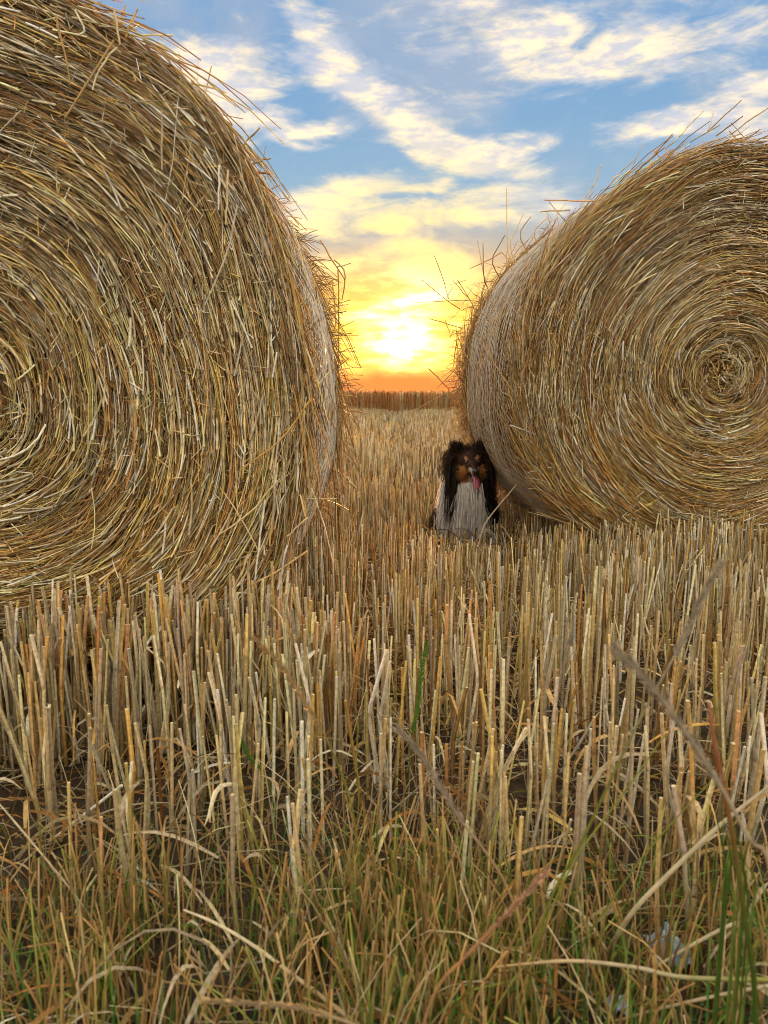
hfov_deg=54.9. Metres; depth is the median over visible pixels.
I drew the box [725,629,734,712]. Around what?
stubble stalk
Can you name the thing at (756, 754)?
stubble stalk
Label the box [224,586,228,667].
stubble stalk
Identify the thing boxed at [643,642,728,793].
stubble stalk
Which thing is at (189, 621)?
stubble stalk
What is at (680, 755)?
stubble stalk
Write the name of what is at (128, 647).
stubble stalk
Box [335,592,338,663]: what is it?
stubble stalk
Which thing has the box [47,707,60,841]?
stubble stalk
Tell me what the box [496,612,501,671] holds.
stubble stalk
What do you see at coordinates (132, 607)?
stubble stalk
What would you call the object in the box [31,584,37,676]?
stubble stalk
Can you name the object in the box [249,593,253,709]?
stubble stalk
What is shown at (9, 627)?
stubble stalk
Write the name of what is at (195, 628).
stubble stalk
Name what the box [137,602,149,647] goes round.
stubble stalk
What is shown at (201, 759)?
stubble stalk
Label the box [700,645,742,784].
stubble stalk
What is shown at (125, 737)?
stubble stalk
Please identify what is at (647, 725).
stubble stalk
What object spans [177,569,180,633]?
stubble stalk
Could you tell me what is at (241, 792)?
stubble stalk
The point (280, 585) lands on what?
stubble stalk
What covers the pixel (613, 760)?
stubble stalk
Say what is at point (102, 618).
stubble stalk
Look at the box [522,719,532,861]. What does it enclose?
stubble stalk
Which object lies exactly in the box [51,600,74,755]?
stubble stalk
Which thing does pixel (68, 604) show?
stubble stalk
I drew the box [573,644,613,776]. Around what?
stubble stalk
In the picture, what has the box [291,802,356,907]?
stubble stalk
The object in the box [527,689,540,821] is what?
stubble stalk
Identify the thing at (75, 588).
stubble stalk
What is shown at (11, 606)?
stubble stalk
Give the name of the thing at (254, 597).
stubble stalk
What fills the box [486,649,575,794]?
fallen straw
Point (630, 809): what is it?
dry leaf
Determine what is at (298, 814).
stubble stalk
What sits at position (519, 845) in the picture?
stubble stalk
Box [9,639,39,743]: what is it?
stubble stalk
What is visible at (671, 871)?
fallen straw
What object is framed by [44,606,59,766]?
stubble stalk
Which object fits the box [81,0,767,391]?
sky
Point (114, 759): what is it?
stubble stalk
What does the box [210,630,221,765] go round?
stubble stalk
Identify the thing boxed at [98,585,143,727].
stubble stalk
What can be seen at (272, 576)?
stubble stalk
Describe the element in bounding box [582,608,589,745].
stubble stalk
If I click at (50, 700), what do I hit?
stubble stalk
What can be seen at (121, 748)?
stubble stalk
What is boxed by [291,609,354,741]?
stubble stalk
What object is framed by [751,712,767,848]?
stubble stalk
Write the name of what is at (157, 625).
stubble stalk
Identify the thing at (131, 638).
stubble stalk
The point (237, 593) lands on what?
stubble stalk
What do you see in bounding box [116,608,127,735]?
stubble stalk
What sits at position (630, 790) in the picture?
stubble stalk
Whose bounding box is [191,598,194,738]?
stubble stalk
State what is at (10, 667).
stubble stalk
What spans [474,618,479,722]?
stubble stalk
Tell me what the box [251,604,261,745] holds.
stubble stalk
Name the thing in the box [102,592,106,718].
stubble stalk
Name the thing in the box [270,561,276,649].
stubble stalk
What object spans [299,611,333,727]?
stubble stalk
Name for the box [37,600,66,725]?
stubble stalk
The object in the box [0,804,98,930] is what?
fallen straw
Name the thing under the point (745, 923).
wild grass
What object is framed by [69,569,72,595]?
stubble stalk
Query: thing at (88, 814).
stubble stalk
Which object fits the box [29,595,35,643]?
stubble stalk
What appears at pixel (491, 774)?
stubble stalk
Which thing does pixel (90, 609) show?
stubble stalk
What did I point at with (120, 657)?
stubble stalk
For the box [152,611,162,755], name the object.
stubble stalk
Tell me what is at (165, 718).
stubble stalk
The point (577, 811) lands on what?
stubble stalk
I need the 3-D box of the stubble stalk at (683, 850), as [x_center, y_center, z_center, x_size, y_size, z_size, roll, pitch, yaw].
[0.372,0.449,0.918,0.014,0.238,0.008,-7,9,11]
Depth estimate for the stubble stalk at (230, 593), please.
1.47 m
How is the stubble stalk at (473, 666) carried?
on the ground at (516, 784)
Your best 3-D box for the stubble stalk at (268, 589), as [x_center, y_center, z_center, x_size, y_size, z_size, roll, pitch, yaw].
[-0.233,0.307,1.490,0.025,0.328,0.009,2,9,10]
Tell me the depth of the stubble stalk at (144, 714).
1.42 m
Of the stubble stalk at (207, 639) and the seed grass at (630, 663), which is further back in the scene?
the stubble stalk at (207, 639)
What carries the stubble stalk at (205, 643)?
on the ground at (516, 784)
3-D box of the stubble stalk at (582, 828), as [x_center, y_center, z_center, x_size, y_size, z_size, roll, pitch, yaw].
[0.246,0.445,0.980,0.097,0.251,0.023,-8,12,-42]
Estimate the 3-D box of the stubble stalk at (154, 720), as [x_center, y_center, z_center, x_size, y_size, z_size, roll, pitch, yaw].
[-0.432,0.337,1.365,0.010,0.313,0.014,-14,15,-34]
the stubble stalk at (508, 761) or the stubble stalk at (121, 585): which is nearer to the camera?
the stubble stalk at (508, 761)
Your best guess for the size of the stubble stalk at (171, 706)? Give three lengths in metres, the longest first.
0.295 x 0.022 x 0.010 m
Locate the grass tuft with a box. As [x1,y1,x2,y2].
[712,807,760,1023]
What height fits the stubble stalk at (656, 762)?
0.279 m
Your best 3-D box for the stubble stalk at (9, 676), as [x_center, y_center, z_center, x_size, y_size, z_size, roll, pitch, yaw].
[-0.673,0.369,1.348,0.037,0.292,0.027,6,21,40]
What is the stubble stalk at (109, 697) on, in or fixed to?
on the ground at (516, 784)
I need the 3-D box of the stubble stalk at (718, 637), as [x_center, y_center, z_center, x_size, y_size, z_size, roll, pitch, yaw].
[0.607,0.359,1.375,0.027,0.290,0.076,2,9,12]
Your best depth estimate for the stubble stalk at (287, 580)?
1.50 m
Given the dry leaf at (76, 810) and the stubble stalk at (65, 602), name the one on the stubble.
the dry leaf at (76, 810)
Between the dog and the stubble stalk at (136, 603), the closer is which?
the stubble stalk at (136, 603)
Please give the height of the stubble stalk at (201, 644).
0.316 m
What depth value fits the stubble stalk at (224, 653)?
1.49 m
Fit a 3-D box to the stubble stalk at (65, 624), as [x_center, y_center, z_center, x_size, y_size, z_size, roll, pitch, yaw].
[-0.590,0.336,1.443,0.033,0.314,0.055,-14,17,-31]
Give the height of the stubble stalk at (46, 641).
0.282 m
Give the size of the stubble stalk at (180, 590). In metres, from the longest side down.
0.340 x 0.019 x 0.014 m
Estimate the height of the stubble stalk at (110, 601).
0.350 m
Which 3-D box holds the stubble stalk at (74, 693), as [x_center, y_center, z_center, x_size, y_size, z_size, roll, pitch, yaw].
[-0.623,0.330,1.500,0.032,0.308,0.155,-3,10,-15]
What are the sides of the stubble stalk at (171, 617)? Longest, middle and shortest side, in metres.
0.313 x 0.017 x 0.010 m
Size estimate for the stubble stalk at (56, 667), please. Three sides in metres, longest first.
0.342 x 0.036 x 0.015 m
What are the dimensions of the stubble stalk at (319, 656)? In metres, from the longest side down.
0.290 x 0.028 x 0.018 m
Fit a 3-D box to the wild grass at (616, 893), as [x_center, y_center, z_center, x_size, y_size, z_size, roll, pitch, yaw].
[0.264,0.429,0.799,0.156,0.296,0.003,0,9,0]
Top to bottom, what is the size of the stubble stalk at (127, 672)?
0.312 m
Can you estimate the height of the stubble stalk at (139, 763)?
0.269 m
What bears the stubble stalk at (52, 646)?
on the ground at (516, 784)
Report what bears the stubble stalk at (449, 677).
on the ground at (516, 784)
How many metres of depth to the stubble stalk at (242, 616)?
1.49 m
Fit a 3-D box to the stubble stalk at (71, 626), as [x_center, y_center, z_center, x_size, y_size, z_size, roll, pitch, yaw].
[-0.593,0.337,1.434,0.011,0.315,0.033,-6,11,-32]
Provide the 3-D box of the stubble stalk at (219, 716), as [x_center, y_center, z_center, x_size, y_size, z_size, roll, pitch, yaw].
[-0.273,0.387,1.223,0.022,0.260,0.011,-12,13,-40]
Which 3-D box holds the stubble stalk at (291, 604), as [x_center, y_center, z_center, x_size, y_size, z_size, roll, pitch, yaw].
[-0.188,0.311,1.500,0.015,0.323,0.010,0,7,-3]
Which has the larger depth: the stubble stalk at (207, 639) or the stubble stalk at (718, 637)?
the stubble stalk at (207, 639)
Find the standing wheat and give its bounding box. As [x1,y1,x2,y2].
[341,389,462,413]
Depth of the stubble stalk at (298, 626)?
1.48 m
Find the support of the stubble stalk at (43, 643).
on the ground at (516, 784)
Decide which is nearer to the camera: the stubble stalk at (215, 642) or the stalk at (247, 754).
the stalk at (247, 754)
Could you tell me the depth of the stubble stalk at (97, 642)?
1.38 m
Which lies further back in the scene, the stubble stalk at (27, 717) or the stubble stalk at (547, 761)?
the stubble stalk at (27, 717)
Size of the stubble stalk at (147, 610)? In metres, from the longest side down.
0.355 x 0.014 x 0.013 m
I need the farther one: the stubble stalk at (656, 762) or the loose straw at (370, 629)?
the loose straw at (370, 629)
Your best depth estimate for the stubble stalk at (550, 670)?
1.36 m
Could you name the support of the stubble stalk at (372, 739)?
on the ground at (516, 784)
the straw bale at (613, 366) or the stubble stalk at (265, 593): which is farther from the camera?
the straw bale at (613, 366)
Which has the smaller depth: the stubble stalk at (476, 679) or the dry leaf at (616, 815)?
the dry leaf at (616, 815)
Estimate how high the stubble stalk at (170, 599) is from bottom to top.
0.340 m
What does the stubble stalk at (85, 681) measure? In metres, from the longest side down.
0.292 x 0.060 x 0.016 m
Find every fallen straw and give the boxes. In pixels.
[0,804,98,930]
[183,909,360,1023]
[478,484,517,547]
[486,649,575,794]
[495,959,767,982]
[603,785,767,970]
[615,984,767,1021]
[652,921,751,1008]
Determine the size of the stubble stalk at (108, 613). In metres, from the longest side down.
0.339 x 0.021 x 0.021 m
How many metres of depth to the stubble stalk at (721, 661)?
1.32 m
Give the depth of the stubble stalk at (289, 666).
1.38 m
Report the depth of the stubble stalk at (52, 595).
1.43 m
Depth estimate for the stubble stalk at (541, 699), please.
1.34 m
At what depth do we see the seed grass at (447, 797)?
0.71 m
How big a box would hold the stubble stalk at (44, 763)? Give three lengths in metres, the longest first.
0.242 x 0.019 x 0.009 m
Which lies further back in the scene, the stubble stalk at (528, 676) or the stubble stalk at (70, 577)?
the stubble stalk at (70, 577)
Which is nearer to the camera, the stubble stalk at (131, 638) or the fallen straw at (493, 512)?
the stubble stalk at (131, 638)
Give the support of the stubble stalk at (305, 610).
on the ground at (516, 784)
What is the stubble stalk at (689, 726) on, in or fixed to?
on the ground at (516, 784)
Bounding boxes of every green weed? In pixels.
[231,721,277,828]
[407,639,429,810]
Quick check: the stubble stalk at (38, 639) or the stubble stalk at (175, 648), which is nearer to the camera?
the stubble stalk at (38, 639)
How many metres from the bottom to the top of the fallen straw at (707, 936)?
0.128 m
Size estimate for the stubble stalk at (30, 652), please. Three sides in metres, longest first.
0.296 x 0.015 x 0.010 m
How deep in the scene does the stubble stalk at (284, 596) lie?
1.51 m
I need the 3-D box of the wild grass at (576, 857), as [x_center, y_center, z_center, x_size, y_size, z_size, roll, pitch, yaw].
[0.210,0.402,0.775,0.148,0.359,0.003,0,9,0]
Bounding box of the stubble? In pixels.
[0,407,767,949]
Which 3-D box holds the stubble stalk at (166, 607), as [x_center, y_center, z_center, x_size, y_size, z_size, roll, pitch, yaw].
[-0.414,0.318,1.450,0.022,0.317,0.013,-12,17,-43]
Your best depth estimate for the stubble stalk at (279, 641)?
1.47 m
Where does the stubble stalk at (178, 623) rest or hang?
on the ground at (516, 784)
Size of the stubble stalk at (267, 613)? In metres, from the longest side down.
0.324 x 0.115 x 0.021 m
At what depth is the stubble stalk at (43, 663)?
1.32 m
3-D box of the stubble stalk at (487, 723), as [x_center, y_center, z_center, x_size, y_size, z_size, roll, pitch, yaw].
[0.226,0.391,1.142,0.106,0.271,0.046,-15,4,-21]
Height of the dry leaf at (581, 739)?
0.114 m
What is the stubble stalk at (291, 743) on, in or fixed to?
on the ground at (516, 784)
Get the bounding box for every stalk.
[0,641,31,756]
[0,703,44,819]
[0,715,10,764]
[1,664,11,720]
[5,606,71,762]
[8,601,34,702]
[8,606,12,709]
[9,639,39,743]
[10,611,18,743]
[10,635,29,773]
[14,608,18,691]
[15,620,27,715]
[20,641,41,770]
[28,635,41,783]
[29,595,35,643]
[29,634,87,787]
[29,638,31,678]
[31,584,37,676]
[35,600,50,697]
[36,606,47,706]
[36,646,45,788]
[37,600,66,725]
[37,620,40,704]
[40,587,50,626]
[40,636,48,703]
[42,704,52,837]
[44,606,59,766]
[44,622,63,764]
[44,706,56,840]
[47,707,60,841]
[51,579,53,651]
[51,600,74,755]
[51,622,54,709]
[53,590,69,747]
[54,588,56,619]
[55,576,95,665]
[56,581,94,747]
[57,607,92,708]
[59,615,67,765]
[63,611,79,762]
[64,594,77,740]
[65,591,88,687]
[68,605,85,753]
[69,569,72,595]
[69,589,90,692]
[70,596,100,716]
[70,611,77,754]
[71,601,87,751]
[74,574,77,637]
[75,605,108,760]
[76,624,95,760]
[77,603,96,762]
[77,608,81,710]
[80,598,83,642]
[81,604,125,695]
[82,595,129,743]
[85,727,91,875]
[87,615,111,713]
[87,713,97,844]
[90,649,102,782]
[91,743,148,838]
[95,648,102,790]
[97,816,107,940]
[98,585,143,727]
[100,577,105,647]
[100,612,112,745]
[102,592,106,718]
[105,705,128,853]
[106,584,112,626]
[107,583,138,650]
[108,770,129,856]
[109,620,124,767]
[112,789,132,909]
[113,600,120,755]
[115,604,126,768]
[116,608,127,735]
[118,573,129,637]
[118,723,149,873]
[120,597,125,639]
[120,624,129,762]
[122,624,132,704]
[123,582,131,710]
[123,608,129,703]
[124,635,192,759]
[124,762,138,934]
[125,621,138,758]
[125,708,135,832]
[125,761,138,895]
[127,579,134,672]
[127,648,175,784]
[129,612,136,751]
[130,595,183,748]
[130,596,133,631]
[133,614,161,762]
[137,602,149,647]
[141,579,172,721]
[141,592,177,703]
[142,602,162,711]
[144,589,152,733]
[146,582,153,731]
[146,598,165,743]
[147,570,161,644]
[149,607,176,740]
[152,592,160,660]
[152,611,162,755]
[152,635,169,770]
[155,631,170,770]
[157,573,169,735]
[158,595,179,695]
[159,594,173,735]
[163,597,176,737]
[165,585,179,728]
[165,618,190,739]
[169,592,173,644]
[174,588,178,717]
[176,579,181,694]
[176,628,189,755]
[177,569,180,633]
[178,581,185,613]
[178,728,192,875]
[179,595,187,736]
[180,600,199,744]
[188,582,205,729]
[188,601,192,720]
[190,584,200,673]
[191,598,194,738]
[192,671,203,814]
[193,599,206,699]
[194,593,205,681]
[195,601,205,742]
[199,600,209,739]
[204,593,215,718]
[204,712,243,860]
[205,599,213,741]
[206,612,214,726]
[207,672,223,811]
[209,589,215,683]
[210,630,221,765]
[214,599,230,727]
[215,599,228,698]
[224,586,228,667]
[228,574,232,741]
[228,793,240,955]
[232,576,247,711]
[232,587,233,616]
[234,723,279,874]
[236,559,254,657]
[241,580,244,637]
[242,614,272,767]
[247,573,250,653]
[248,677,261,824]
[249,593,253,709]
[251,580,259,685]
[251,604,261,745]
[255,585,268,691]
[256,593,277,703]
[257,597,307,665]
[259,579,263,694]
[264,571,265,614]
[264,585,269,699]
[267,583,290,723]
[269,566,282,626]
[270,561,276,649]
[270,594,272,651]
[272,573,282,699]
[272,617,278,753]
[277,597,282,723]
[283,593,296,683]
[283,623,353,764]
[284,570,288,606]
[284,615,292,758]
[285,643,310,786]
[289,587,292,708]
[291,593,302,631]
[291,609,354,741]
[291,788,303,938]
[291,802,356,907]
[295,587,299,647]
[296,589,302,625]
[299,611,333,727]
[303,629,316,769]
[304,622,318,737]
[306,758,312,922]
[307,600,311,647]
[308,586,310,609]
[310,612,322,729]
[315,621,326,718]
[327,624,333,747]
[330,610,333,702]
[331,612,335,718]
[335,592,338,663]
[344,593,355,730]
[368,649,387,797]
[378,661,391,799]
[394,661,406,798]
[419,731,425,857]
[444,604,455,728]
[448,687,467,827]
[449,600,452,731]
[458,820,468,959]
[464,614,478,759]
[466,592,476,721]
[467,599,471,732]
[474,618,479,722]
[474,727,526,857]
[479,689,566,844]
[486,735,493,875]
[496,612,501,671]
[515,816,524,938]
[516,592,529,729]
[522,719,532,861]
[523,614,531,731]
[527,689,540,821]
[538,631,543,777]
[541,717,548,861]
[542,635,557,755]
[542,746,588,925]
[543,716,549,864]
[546,677,558,821]
[548,592,577,732]
[571,772,650,906]
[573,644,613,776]
[575,585,582,720]
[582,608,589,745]
[586,598,595,736]
[586,725,650,853]
[592,717,598,852]
[603,721,611,852]
[622,736,633,871]
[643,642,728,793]
[643,703,649,846]
[653,644,673,779]
[654,797,662,954]
[660,713,671,860]
[662,683,672,830]
[662,727,683,855]
[666,720,687,864]
[671,785,692,939]
[682,745,701,881]
[683,634,704,774]
[683,699,694,847]
[689,645,708,775]
[691,779,714,919]
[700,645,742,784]
[704,634,720,778]
[708,623,720,731]
[712,641,722,770]
[714,645,744,792]
[717,742,734,845]
[719,661,727,763]
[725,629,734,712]
[726,710,760,845]
[727,621,741,778]
[727,749,765,946]
[744,676,766,819]
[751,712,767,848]
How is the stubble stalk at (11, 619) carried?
on the ground at (516, 784)
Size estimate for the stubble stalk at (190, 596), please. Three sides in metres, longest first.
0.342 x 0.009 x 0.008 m
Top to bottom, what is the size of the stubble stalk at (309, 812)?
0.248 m
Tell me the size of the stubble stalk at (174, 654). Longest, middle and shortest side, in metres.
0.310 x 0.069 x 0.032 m
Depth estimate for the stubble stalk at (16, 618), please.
1.44 m
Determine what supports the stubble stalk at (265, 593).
on the ground at (516, 784)
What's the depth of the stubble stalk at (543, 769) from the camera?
1.09 m
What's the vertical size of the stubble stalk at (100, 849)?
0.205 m
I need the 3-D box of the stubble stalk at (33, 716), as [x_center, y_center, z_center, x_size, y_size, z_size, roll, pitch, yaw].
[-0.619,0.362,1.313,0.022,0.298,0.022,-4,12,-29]
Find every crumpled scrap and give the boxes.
[603,995,630,1015]
[638,922,690,968]
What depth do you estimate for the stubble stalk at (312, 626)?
1.41 m
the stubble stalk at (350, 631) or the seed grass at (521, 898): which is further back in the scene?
the stubble stalk at (350, 631)
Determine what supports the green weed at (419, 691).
on the ground at (516, 784)
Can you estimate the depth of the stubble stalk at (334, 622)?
1.39 m
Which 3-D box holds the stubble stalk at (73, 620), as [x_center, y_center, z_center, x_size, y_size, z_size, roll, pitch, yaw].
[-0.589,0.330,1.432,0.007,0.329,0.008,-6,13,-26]
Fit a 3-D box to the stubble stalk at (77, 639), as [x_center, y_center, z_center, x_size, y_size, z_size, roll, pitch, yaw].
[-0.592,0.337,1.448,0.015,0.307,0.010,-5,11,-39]
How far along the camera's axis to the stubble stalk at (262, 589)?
1.50 m
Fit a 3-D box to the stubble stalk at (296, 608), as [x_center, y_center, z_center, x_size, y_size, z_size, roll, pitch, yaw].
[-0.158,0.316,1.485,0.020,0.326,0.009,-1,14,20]
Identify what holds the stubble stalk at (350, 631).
on the ground at (516, 784)
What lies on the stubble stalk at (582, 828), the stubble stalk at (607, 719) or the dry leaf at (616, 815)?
the dry leaf at (616, 815)
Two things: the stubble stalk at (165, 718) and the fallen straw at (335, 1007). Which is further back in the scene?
the stubble stalk at (165, 718)
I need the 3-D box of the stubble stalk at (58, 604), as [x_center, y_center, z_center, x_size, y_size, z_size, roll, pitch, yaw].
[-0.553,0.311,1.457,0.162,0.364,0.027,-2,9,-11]
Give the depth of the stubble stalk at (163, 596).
1.46 m
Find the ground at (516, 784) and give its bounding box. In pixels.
[0,406,767,1023]
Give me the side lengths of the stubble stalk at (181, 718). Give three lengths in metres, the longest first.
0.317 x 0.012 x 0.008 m
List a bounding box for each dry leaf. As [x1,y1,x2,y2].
[58,794,82,824]
[554,812,630,833]
[560,706,605,772]
[585,761,641,833]
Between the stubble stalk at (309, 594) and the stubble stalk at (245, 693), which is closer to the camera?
the stubble stalk at (245, 693)
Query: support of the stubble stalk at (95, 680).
on the ground at (516, 784)
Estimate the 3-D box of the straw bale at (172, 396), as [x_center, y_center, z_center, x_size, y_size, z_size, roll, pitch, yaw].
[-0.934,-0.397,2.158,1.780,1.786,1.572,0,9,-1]
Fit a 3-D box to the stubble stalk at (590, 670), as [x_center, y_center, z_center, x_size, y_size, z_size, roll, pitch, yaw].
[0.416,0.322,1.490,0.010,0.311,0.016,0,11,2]
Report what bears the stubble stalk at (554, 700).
on the ground at (516, 784)
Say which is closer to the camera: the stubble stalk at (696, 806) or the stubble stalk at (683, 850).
the stubble stalk at (683, 850)
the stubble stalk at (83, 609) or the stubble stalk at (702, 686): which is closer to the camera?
the stubble stalk at (702, 686)
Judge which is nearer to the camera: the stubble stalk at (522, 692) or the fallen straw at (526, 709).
the fallen straw at (526, 709)
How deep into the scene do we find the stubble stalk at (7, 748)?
1.40 m
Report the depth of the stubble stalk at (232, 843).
0.90 m
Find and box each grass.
[198,996,354,1023]
[249,634,364,942]
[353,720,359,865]
[390,721,535,1023]
[422,865,550,1023]
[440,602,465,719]
[515,735,665,1021]
[519,555,725,1023]
[553,782,709,1023]
[606,639,767,867]
[707,702,758,1023]
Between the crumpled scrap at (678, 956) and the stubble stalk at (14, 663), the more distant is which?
the stubble stalk at (14, 663)
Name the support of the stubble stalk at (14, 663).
on the ground at (516, 784)
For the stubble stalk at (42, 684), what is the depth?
1.30 m
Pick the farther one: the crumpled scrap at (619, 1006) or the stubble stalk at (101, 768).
the stubble stalk at (101, 768)
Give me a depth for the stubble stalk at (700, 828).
0.99 m
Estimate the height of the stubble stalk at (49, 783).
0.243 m
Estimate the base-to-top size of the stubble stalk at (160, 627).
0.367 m
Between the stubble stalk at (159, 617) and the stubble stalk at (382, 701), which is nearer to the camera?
the stubble stalk at (382, 701)
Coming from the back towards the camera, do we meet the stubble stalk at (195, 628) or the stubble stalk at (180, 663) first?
the stubble stalk at (195, 628)
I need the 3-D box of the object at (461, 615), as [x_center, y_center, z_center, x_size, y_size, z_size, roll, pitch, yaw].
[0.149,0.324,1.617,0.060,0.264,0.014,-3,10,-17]
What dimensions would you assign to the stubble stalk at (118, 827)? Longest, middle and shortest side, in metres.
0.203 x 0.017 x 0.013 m
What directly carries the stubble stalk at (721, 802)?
on the ground at (516, 784)
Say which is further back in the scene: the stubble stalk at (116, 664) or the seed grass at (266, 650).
the stubble stalk at (116, 664)
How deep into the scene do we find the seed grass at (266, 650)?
0.82 m
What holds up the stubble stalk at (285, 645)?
on the ground at (516, 784)
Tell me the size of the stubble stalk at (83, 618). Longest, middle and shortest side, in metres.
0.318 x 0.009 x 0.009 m
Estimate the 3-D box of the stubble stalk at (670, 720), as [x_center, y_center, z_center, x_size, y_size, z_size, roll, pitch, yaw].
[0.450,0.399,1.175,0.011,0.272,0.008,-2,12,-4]
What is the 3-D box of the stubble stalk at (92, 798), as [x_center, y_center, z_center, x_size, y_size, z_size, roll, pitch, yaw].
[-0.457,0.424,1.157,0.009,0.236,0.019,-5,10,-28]
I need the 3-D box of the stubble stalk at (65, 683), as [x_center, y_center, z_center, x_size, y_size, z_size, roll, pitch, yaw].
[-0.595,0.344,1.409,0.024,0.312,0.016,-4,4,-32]
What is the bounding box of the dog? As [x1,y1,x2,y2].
[426,438,509,545]
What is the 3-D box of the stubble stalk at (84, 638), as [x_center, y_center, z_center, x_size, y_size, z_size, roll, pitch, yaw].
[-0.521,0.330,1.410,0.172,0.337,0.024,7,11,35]
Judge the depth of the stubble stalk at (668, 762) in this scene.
1.10 m
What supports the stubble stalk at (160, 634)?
on the ground at (516, 784)
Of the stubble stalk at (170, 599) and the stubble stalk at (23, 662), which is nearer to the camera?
the stubble stalk at (23, 662)
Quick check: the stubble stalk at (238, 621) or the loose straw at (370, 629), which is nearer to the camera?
the stubble stalk at (238, 621)
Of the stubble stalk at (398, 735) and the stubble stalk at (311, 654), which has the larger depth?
the stubble stalk at (311, 654)
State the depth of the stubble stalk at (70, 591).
1.50 m
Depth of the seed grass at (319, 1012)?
0.64 m
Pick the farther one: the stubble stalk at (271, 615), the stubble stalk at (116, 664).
the stubble stalk at (271, 615)
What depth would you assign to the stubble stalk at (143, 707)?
1.44 m
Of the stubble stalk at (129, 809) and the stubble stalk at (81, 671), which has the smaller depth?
the stubble stalk at (129, 809)
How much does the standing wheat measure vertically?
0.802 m
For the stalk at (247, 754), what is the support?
on the ground at (516, 784)
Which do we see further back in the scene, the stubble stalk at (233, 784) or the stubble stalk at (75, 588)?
the stubble stalk at (75, 588)
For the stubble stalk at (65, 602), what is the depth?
1.44 m
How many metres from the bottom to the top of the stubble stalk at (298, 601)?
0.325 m
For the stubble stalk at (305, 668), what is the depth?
1.32 m
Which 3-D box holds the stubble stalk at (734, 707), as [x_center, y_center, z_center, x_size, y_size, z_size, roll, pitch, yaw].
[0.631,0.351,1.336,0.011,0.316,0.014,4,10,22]
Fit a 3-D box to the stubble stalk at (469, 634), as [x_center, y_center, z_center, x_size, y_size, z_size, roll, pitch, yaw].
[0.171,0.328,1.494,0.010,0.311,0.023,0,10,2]
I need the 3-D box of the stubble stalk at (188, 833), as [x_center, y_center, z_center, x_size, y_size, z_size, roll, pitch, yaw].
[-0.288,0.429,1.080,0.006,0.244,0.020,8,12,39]
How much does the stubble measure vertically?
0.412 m
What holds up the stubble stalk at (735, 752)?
on the ground at (516, 784)
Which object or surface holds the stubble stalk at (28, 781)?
on the ground at (516, 784)
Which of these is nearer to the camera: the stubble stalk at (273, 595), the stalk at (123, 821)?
the stalk at (123, 821)
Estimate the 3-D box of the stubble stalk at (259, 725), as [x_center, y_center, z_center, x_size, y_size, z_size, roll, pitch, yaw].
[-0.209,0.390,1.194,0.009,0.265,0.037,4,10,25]
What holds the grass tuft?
on the ground at (516, 784)
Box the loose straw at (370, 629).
[194,500,760,706]
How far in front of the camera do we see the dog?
3.30 m
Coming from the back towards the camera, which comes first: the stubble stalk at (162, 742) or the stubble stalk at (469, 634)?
the stubble stalk at (469, 634)
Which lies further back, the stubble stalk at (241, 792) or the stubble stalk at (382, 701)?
the stubble stalk at (382, 701)
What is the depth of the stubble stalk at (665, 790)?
1.09 m
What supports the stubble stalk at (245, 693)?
on the ground at (516, 784)
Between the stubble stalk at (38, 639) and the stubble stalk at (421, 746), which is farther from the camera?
the stubble stalk at (38, 639)
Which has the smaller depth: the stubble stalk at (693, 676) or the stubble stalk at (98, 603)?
the stubble stalk at (693, 676)
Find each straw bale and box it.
[0,0,367,702]
[411,100,767,563]
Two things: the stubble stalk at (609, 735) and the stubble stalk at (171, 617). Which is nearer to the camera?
the stubble stalk at (609, 735)
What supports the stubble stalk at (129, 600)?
on the ground at (516, 784)
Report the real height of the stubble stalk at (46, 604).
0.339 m
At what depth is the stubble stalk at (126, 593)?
1.46 m
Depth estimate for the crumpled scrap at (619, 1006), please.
0.83 m
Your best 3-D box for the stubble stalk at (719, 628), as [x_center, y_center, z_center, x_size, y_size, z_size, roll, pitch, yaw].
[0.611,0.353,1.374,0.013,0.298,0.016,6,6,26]
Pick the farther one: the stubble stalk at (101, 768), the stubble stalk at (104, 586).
the stubble stalk at (104, 586)
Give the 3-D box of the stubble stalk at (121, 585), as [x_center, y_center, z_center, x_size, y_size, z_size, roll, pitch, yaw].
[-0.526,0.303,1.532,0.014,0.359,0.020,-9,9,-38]
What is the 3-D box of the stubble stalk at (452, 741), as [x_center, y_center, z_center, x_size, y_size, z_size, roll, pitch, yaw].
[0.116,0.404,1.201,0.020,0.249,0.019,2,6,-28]
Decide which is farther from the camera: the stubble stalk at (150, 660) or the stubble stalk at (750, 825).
the stubble stalk at (150, 660)
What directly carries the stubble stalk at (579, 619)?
on the ground at (516, 784)
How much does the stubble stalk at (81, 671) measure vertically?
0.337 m
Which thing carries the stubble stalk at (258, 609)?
on the ground at (516, 784)
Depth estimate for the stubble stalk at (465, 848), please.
0.91 m
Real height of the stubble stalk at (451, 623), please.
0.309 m
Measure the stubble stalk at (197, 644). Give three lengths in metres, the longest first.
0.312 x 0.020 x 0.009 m
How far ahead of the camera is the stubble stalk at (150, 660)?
1.56 m
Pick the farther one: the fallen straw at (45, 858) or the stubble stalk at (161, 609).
the stubble stalk at (161, 609)
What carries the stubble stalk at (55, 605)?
on the ground at (516, 784)

